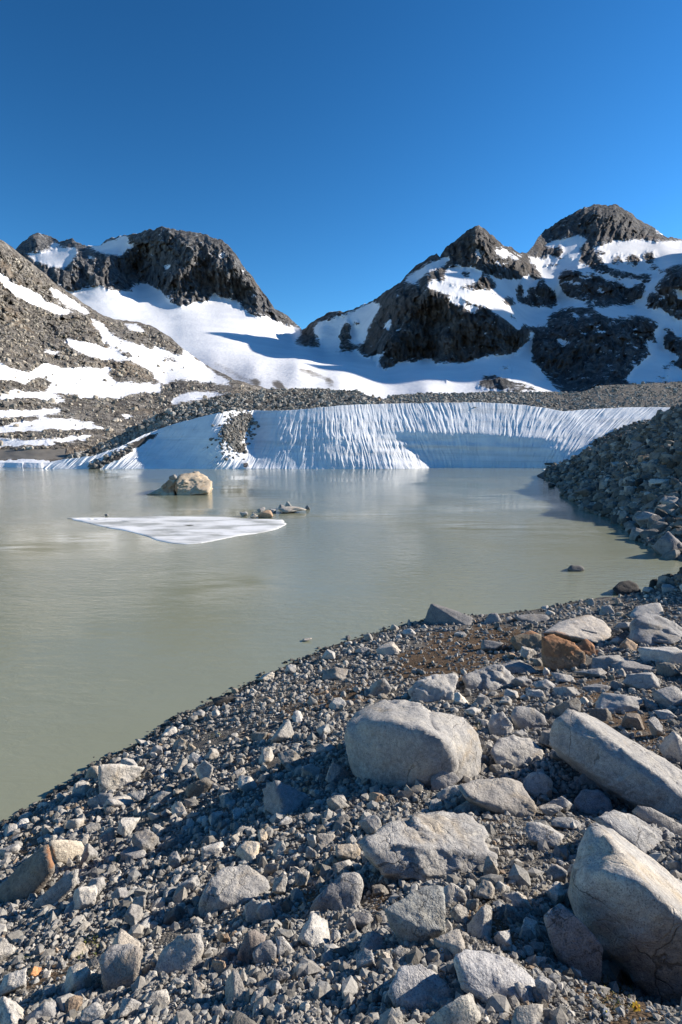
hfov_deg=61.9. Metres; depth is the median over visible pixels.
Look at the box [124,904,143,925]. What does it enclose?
stone
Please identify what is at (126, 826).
stone
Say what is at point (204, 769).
stone
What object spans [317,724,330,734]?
stone
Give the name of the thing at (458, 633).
stone
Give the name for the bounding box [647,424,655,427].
boulder
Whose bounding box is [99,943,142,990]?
boulder
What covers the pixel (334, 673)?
stone
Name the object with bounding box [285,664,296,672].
stone
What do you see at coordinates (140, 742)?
stone
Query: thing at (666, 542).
boulder
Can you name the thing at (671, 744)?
stone
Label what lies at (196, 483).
boulder
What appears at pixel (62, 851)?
boulder
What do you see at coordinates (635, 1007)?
flower
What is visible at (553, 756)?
stone
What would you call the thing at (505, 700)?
stone
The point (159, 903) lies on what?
stone
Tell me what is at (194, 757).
stone
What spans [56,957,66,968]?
stone
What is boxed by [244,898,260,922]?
boulder
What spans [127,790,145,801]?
stone
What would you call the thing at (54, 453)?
mudflat
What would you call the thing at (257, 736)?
stone
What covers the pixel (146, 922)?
stone
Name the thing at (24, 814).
stone
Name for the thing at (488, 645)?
stone
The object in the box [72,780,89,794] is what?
stone
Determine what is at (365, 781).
stone
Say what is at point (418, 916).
boulder
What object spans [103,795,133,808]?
stone
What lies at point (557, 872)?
stone
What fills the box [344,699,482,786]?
boulder
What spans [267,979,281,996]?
stone
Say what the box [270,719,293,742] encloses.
stone
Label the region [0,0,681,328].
sky
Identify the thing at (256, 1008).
stone
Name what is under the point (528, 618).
boulder
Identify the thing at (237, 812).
stone
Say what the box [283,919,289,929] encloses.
stone
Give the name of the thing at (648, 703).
stone
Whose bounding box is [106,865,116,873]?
stone
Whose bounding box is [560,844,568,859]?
stone
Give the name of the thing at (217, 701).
stone
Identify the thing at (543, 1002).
stone
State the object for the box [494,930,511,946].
stone
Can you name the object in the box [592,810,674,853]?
boulder
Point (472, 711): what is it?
stone
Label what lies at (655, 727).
stone
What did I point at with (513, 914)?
stone
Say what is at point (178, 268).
mountain
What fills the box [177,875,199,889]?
stone
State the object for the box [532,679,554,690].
stone
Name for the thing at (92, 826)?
stone
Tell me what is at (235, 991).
stone
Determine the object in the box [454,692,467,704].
stone
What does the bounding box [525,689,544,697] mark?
stone
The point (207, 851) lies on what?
stone
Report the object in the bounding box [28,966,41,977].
stone
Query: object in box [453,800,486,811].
boulder
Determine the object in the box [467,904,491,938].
stone
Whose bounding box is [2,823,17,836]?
stone
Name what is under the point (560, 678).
stone
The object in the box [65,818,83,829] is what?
stone
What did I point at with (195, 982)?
stone
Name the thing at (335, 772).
stone
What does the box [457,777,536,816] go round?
boulder
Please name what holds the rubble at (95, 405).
on the hillside
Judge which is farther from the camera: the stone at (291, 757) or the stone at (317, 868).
the stone at (291, 757)
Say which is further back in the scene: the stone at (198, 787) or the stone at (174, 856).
the stone at (198, 787)
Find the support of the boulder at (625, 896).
on the ground
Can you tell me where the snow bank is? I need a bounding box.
[43,402,669,468]
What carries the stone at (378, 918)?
on the ground
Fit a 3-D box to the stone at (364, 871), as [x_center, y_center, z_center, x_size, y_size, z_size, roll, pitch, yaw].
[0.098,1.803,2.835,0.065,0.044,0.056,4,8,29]
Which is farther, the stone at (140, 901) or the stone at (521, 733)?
the stone at (521, 733)
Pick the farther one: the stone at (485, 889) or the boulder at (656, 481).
the boulder at (656, 481)
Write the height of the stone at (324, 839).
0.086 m
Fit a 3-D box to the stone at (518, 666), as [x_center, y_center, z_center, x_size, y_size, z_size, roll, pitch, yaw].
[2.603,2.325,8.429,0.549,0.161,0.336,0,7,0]
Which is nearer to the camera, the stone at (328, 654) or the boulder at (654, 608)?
the stone at (328, 654)
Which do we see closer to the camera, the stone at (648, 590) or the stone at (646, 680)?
the stone at (646, 680)
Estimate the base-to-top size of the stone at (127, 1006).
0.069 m
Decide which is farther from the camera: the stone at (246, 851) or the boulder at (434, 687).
the boulder at (434, 687)
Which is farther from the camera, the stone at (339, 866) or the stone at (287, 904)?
the stone at (339, 866)
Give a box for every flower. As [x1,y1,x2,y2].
[603,1007,608,1016]
[631,1001,640,1011]
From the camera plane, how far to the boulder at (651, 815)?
3.00 m
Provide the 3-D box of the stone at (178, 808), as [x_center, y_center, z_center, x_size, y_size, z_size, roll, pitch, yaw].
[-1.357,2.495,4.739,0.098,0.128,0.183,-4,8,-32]
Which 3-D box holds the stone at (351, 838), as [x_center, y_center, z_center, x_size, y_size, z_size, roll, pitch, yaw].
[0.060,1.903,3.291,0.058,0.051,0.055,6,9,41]
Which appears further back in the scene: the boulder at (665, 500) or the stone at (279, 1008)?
the boulder at (665, 500)
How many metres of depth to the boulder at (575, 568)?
17.74 m
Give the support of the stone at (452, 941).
on the ground
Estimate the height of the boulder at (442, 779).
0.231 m
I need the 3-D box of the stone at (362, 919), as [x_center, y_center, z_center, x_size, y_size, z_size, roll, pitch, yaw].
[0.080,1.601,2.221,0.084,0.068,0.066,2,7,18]
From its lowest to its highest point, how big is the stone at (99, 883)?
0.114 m
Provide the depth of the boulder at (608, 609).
12.14 m
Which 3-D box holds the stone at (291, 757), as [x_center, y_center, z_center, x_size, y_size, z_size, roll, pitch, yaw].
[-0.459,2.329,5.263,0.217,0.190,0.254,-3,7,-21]
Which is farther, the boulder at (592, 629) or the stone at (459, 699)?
the boulder at (592, 629)
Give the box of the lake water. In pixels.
[0,467,681,823]
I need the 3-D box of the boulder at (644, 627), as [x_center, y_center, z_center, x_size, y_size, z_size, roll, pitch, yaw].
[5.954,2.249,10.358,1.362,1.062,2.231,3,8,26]
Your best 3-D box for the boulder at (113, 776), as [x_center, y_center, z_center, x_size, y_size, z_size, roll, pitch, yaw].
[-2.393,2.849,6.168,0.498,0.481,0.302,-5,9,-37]
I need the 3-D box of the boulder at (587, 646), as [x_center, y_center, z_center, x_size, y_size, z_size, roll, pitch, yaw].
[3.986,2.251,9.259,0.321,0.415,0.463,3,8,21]
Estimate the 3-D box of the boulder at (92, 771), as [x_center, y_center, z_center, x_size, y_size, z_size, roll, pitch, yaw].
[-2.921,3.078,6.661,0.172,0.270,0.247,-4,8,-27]
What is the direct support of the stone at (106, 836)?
on the ground
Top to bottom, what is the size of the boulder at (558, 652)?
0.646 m
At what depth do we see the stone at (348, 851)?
3.07 m
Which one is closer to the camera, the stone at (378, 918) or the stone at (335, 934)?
the stone at (335, 934)
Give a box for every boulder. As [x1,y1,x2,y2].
[0,844,54,902]
[32,869,78,908]
[48,839,83,863]
[85,766,97,779]
[87,793,112,807]
[98,763,144,793]
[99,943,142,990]
[146,471,212,494]
[154,933,203,974]
[193,958,203,970]
[198,865,269,914]
[237,929,265,963]
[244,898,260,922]
[252,940,276,963]
[276,936,291,955]
[310,872,363,911]
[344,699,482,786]
[359,810,497,881]
[385,885,445,942]
[387,964,454,1010]
[408,673,457,702]
[423,604,472,624]
[431,771,459,790]
[437,785,461,799]
[443,883,466,904]
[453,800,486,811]
[453,949,534,1003]
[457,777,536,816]
[462,664,513,689]
[484,613,501,623]
[488,711,512,735]
[490,734,544,767]
[511,631,541,650]
[511,706,546,729]
[515,614,549,622]
[523,771,552,797]
[541,634,585,669]
[543,615,610,643]
[544,903,602,983]
[549,709,681,816]
[568,565,584,571]
[568,823,681,1003]
[572,475,582,479]
[573,773,600,789]
[574,487,593,495]
[574,789,612,813]
[576,639,595,655]
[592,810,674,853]
[599,605,614,614]
[613,580,640,595]
[627,612,681,645]
[630,603,662,617]
[631,441,642,449]
[631,805,681,836]
[635,512,655,526]
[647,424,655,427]
[648,479,668,485]
[652,532,681,554]
[660,496,679,504]
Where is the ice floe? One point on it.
(173, 529)
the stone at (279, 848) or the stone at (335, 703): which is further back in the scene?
the stone at (335, 703)
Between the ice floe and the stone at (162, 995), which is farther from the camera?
the ice floe
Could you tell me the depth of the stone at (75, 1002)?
1.91 m
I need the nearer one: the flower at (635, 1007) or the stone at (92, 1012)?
the flower at (635, 1007)
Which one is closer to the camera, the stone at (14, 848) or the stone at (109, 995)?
the stone at (109, 995)
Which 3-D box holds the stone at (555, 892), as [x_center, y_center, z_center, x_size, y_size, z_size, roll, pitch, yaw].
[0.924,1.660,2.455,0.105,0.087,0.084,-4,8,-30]
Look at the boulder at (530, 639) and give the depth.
9.81 m
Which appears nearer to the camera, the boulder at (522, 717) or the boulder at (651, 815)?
the boulder at (651, 815)
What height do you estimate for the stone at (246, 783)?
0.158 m
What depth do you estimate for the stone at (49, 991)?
2.08 m
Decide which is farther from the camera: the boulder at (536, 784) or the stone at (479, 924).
the boulder at (536, 784)
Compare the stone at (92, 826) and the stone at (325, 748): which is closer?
the stone at (92, 826)
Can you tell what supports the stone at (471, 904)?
on the ground
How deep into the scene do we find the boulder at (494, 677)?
7.64 m
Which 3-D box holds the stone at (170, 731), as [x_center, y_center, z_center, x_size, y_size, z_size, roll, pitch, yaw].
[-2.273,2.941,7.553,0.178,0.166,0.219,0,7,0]
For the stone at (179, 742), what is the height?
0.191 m
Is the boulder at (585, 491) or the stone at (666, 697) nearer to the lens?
the stone at (666, 697)
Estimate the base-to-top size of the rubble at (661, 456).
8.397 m
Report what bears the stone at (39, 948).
on the ground
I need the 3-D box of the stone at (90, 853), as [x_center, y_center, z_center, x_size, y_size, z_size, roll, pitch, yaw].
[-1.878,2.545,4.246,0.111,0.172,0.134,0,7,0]
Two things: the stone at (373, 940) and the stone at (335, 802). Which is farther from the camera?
the stone at (335, 802)
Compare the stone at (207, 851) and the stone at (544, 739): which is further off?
the stone at (544, 739)
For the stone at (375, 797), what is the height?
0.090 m
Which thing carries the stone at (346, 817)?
on the ground
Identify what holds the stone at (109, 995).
on the ground
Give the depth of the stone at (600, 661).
8.31 m
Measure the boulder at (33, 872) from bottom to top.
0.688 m
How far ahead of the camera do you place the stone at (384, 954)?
1.86 m
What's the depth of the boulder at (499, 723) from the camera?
5.64 m
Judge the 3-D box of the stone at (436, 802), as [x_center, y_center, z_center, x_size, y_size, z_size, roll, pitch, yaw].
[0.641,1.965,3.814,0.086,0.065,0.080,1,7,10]
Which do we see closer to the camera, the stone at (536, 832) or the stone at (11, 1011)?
the stone at (11, 1011)
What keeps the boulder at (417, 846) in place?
on the ground
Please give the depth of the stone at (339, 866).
2.93 m
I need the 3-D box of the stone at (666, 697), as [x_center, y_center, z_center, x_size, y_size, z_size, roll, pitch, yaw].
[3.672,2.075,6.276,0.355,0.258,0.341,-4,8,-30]
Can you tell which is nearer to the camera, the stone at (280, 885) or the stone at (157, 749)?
the stone at (280, 885)
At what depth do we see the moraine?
114.00 m
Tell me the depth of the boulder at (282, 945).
2.03 m
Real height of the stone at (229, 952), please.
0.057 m
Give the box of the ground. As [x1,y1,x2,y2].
[0,426,681,1023]
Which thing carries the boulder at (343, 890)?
on the ground
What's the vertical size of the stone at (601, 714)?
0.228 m
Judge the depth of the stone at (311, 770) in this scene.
4.80 m
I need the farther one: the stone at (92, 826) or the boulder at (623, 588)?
the boulder at (623, 588)
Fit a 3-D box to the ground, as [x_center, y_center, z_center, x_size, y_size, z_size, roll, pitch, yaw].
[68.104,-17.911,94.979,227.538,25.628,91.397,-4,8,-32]
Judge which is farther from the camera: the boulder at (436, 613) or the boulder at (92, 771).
the boulder at (436, 613)
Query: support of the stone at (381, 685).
on the ground
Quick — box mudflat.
[0,448,65,458]
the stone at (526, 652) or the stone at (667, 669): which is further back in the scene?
the stone at (526, 652)
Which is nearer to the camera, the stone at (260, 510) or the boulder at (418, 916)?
the boulder at (418, 916)
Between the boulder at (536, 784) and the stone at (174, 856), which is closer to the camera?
the stone at (174, 856)
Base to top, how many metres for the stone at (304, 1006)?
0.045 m
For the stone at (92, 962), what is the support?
on the ground
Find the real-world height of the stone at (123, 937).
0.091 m
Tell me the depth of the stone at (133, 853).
4.01 m
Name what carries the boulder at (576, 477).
on the ground
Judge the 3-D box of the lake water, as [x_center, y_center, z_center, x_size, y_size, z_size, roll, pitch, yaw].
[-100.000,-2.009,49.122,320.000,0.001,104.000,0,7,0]
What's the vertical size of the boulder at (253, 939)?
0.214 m
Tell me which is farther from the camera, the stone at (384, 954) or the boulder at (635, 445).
the boulder at (635, 445)
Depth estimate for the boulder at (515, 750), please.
4.66 m
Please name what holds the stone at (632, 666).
on the ground
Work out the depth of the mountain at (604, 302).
817.79 m
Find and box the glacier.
[64,284,557,398]
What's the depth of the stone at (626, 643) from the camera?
9.29 m
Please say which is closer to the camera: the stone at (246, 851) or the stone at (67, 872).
the stone at (246, 851)
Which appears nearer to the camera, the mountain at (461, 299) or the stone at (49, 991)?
the stone at (49, 991)
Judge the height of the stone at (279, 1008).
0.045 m
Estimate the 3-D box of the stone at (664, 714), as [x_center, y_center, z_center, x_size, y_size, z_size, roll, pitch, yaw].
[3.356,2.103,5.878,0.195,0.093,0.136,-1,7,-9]
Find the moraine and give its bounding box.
[84,382,681,455]
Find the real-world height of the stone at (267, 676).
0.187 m
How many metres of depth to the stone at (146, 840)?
4.09 m
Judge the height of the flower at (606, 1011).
0.039 m
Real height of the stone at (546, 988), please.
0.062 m
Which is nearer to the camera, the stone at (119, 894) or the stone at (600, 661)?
the stone at (119, 894)
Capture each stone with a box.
[0,843,21,855]
[0,937,15,961]
[0,968,26,995]
[0,996,24,1023]
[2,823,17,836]
[18,812,31,818]
[23,1001,57,1022]
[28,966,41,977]
[32,944,43,955]
[37,802,47,807]
[42,984,55,997]
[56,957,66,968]
[61,962,91,993]
[63,870,79,885]
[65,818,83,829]
[65,995,82,1013]
[69,941,88,958]
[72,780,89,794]
[73,885,97,909]
[79,1002,105,1023]
[80,843,97,864]
[84,823,100,831]
[88,877,105,895]
[88,954,101,966]
[98,825,114,847]
[99,990,116,1000]
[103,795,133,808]
[103,853,113,862]
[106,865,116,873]
[111,887,127,900]
[112,928,140,946]
[117,817,139,836]
[118,998,142,1017]
[120,846,146,859]
[121,758,137,765]
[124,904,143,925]
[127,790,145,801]
[132,829,158,851]
[132,895,145,909]
[135,739,144,745]
[140,917,149,928]
[145,771,153,780]
[145,970,157,981]
[145,989,169,1004]
[149,897,164,908]
[150,745,162,754]
[150,791,173,802]
[162,727,176,736]
[163,905,184,925]
[168,851,180,866]
[169,474,176,479]
[171,802,185,816]
[172,738,185,749]
[172,758,187,773]
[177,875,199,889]
[185,777,213,796]
[188,752,203,764]
[191,976,204,989]
[192,709,204,717]
[195,760,212,779]
[201,841,223,858]
[203,748,218,759]
[209,811,222,825]
[210,959,225,975]
[212,697,236,706]
[219,792,232,808]
[219,933,229,942]
[221,946,237,958]
[225,969,246,1003]
[231,833,239,842]
[232,807,246,820]
[235,841,259,861]
[236,754,245,759]
[237,774,256,791]
[250,732,267,740]
[250,991,264,1002]
[252,1004,259,1013]
[253,970,266,982]
[256,899,275,920]
[257,507,264,512]
[257,510,272,517]
[257,672,274,680]
[257,774,269,782]
[258,829,267,842]
[259,747,273,764]
[262,780,308,815]
[263,863,278,875]
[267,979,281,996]
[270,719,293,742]
[272,875,288,894]
[273,840,285,856]
[273,968,289,982]
[274,1003,285,1018]
[278,506,305,512]
[278,749,301,766]
[278,816,291,825]
[281,898,294,911]
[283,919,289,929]
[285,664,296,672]
[291,710,302,722]
[295,867,309,886]
[297,913,329,948]
[299,1001,309,1011]
[301,764,320,777]
[305,846,316,859]
[307,833,316,848]
[313,862,320,874]
[315,743,335,753]
[316,833,335,848]
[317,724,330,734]
[320,649,335,659]
[322,667,347,680]
[325,762,348,782]
[326,795,348,809]
[328,697,345,709]
[330,930,340,940]
[333,859,352,873]
[335,843,360,859]
[337,814,350,820]
[346,834,356,843]
[346,916,356,931]
[346,941,356,952]
[350,912,372,929]
[355,647,372,652]
[355,869,368,874]
[356,949,374,969]
[359,778,369,786]
[359,814,381,833]
[360,930,383,951]
[369,678,391,695]
[369,792,383,801]
[372,883,388,895]
[375,914,382,922]
[376,641,400,655]
[380,951,392,958]
[391,945,409,957]
[403,628,415,635]
[404,785,413,793]
[430,798,442,807]
[433,929,465,959]
[449,904,467,922]
[454,632,464,635]
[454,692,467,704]
[465,707,480,715]
[465,899,478,911]
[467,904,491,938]
[473,694,490,704]
[474,880,494,899]
[481,640,503,650]
[481,764,488,772]
[482,755,488,763]
[483,856,499,875]
[489,764,503,772]
[489,846,499,855]
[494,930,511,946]
[495,881,509,892]
[499,696,511,705]
[501,660,536,673]
[502,892,532,910]
[503,903,523,923]
[504,689,518,697]
[511,676,532,686]
[512,730,528,737]
[514,981,528,1002]
[520,646,535,658]
[521,917,540,937]
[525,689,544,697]
[525,822,563,847]
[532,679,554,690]
[534,975,555,1003]
[536,956,546,966]
[537,999,547,1008]
[538,729,552,748]
[538,804,562,816]
[543,881,566,904]
[544,864,567,881]
[547,796,574,812]
[549,697,580,715]
[550,672,575,682]
[550,751,562,760]
[551,817,581,829]
[553,687,580,695]
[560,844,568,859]
[567,864,572,876]
[574,668,606,676]
[583,684,610,692]
[589,708,612,720]
[590,655,629,667]
[595,692,642,712]
[610,637,623,643]
[610,661,655,672]
[614,622,630,629]
[619,638,637,650]
[621,713,643,729]
[622,672,660,689]
[637,646,681,663]
[642,587,653,593]
[643,698,657,708]
[647,717,662,735]
[651,686,681,707]
[652,633,681,644]
[654,709,676,718]
[655,662,680,676]
[659,731,681,761]
[661,584,675,591]
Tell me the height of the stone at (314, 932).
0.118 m
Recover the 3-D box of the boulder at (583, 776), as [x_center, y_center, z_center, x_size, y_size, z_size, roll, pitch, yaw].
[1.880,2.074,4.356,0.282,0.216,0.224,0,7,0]
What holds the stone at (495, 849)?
on the ground
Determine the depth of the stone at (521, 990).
1.59 m
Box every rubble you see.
[0,257,257,450]
[65,381,681,458]
[87,407,259,468]
[543,403,681,588]
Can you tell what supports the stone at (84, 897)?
on the ground
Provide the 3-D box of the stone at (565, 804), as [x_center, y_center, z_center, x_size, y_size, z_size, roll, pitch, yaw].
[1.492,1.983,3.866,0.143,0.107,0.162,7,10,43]
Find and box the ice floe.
[67,516,285,543]
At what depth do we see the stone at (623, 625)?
10.73 m
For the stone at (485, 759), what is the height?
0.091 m
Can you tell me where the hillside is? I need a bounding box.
[0,240,268,467]
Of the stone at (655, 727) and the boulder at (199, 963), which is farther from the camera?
the stone at (655, 727)
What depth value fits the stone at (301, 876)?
2.88 m
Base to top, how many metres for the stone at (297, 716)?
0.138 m
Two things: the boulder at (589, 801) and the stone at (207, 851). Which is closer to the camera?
the stone at (207, 851)
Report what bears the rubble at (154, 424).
on the moraine
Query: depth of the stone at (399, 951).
1.87 m
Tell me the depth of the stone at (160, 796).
5.26 m
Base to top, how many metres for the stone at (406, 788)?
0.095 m
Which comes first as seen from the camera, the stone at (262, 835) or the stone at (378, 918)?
the stone at (378, 918)
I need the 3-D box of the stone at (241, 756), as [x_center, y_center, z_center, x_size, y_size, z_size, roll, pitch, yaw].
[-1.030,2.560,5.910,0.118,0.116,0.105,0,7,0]
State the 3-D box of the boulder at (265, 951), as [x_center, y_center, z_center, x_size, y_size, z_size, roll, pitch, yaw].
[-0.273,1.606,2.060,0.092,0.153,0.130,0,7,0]
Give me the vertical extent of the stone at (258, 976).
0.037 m
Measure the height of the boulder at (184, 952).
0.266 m
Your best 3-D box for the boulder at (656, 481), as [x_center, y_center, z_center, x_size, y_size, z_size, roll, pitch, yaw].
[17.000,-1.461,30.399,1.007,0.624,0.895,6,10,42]
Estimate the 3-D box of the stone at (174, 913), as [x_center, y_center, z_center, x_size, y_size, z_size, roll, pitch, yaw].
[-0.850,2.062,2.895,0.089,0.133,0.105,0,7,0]
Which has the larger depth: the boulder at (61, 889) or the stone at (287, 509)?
the stone at (287, 509)
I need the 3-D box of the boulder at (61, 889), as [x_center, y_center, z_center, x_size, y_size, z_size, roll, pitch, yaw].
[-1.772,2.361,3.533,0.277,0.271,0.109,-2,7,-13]
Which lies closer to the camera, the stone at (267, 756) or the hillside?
the stone at (267, 756)
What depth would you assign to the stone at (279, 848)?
3.38 m
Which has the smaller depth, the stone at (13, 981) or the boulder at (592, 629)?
the stone at (13, 981)
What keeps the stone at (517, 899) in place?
on the ground
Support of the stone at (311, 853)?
on the ground
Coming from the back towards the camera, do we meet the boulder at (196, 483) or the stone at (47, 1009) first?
the boulder at (196, 483)
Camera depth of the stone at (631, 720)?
5.48 m
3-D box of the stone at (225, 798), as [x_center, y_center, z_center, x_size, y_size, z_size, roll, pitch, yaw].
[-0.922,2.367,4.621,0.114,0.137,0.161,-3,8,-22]
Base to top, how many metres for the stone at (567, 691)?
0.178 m
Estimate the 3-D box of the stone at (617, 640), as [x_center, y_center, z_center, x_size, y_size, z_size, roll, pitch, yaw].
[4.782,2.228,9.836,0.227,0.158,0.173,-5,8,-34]
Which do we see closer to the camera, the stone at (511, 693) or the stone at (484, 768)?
the stone at (484, 768)
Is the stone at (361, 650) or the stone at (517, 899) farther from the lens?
the stone at (361, 650)
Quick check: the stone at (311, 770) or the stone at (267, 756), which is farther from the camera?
the stone at (267, 756)
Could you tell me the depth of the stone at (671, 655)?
8.31 m
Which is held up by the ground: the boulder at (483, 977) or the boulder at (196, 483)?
the boulder at (483, 977)
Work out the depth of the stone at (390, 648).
9.99 m
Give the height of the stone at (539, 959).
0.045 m
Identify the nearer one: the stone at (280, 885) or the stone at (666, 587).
the stone at (280, 885)
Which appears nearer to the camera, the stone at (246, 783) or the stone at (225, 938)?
the stone at (225, 938)
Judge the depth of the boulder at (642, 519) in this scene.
25.22 m
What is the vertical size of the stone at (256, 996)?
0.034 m
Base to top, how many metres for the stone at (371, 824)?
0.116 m
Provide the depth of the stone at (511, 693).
7.09 m
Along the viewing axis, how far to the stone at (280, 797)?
4.11 m
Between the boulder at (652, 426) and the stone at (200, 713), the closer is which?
the stone at (200, 713)
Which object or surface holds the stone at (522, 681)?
on the ground
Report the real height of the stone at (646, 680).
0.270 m
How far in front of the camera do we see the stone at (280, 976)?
1.83 m
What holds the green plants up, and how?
on the ground
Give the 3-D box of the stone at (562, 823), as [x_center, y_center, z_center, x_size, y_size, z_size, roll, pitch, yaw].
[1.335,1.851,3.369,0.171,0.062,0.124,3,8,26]
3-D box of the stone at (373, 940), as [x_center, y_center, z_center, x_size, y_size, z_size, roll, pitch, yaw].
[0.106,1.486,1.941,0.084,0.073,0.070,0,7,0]
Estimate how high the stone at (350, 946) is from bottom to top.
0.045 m
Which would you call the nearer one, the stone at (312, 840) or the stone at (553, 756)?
the stone at (312, 840)
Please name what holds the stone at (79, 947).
on the ground
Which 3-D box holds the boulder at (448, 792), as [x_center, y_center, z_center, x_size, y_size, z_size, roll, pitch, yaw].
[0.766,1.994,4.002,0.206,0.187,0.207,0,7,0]
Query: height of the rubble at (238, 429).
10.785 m
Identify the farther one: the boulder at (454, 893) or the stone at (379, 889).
the stone at (379, 889)
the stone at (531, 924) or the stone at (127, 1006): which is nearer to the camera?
the stone at (127, 1006)
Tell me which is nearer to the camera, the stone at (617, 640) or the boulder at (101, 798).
the boulder at (101, 798)
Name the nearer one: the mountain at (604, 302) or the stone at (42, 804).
the stone at (42, 804)
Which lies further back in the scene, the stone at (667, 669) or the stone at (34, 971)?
the stone at (667, 669)
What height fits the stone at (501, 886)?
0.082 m
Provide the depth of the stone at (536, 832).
2.96 m
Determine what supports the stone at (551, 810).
on the ground
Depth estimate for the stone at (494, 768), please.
4.53 m
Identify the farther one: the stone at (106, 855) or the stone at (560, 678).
the stone at (560, 678)
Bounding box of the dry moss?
[19,627,673,1019]
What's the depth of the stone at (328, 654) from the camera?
10.06 m
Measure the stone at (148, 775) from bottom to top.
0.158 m
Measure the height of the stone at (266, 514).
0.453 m
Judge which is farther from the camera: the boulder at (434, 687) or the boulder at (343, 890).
the boulder at (434, 687)
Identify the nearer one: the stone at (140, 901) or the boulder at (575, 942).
the boulder at (575, 942)
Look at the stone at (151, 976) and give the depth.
2.01 m
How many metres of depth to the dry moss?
5.19 m
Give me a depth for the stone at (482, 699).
6.81 m
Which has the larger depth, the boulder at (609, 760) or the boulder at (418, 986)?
the boulder at (609, 760)
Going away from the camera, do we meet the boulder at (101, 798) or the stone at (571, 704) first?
the boulder at (101, 798)
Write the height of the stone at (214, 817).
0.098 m
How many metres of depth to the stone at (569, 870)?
2.61 m
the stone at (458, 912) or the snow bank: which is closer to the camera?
the stone at (458, 912)
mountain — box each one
[15,226,301,346]
[302,225,549,382]
[526,204,681,392]
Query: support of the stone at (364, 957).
on the ground
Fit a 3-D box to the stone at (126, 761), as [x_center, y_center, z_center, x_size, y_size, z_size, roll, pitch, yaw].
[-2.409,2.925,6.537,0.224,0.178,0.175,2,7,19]
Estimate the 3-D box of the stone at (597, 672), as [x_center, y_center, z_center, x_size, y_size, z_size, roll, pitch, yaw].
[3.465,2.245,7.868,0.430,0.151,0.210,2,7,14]
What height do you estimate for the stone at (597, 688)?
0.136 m
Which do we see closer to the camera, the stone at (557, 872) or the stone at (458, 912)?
the stone at (458, 912)
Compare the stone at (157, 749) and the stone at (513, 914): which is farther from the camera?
the stone at (157, 749)
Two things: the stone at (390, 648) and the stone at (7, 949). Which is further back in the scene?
the stone at (390, 648)
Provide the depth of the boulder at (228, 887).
2.91 m
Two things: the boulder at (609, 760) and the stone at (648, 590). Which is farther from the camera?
the stone at (648, 590)
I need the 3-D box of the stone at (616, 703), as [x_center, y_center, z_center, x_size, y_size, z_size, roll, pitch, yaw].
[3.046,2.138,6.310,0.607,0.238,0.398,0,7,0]
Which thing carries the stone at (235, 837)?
on the ground
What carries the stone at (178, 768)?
on the ground
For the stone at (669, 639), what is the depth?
9.60 m
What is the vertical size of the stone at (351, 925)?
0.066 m
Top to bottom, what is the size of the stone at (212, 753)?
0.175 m
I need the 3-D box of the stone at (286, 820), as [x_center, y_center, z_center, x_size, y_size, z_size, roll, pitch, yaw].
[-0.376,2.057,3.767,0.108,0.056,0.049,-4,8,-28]
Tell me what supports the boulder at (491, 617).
on the ground
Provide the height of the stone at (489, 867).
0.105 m
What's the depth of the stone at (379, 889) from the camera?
2.55 m
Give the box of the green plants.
[14,643,640,1019]
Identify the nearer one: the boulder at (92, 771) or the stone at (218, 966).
the stone at (218, 966)
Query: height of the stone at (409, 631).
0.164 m
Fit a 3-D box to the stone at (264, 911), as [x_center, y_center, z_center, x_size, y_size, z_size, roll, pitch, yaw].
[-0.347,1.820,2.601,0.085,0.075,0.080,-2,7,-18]
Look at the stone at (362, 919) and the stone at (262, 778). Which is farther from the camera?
the stone at (262, 778)
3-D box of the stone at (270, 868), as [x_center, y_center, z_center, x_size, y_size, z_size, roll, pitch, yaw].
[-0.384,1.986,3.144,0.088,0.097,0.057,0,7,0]
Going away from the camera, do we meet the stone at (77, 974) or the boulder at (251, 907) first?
the stone at (77, 974)

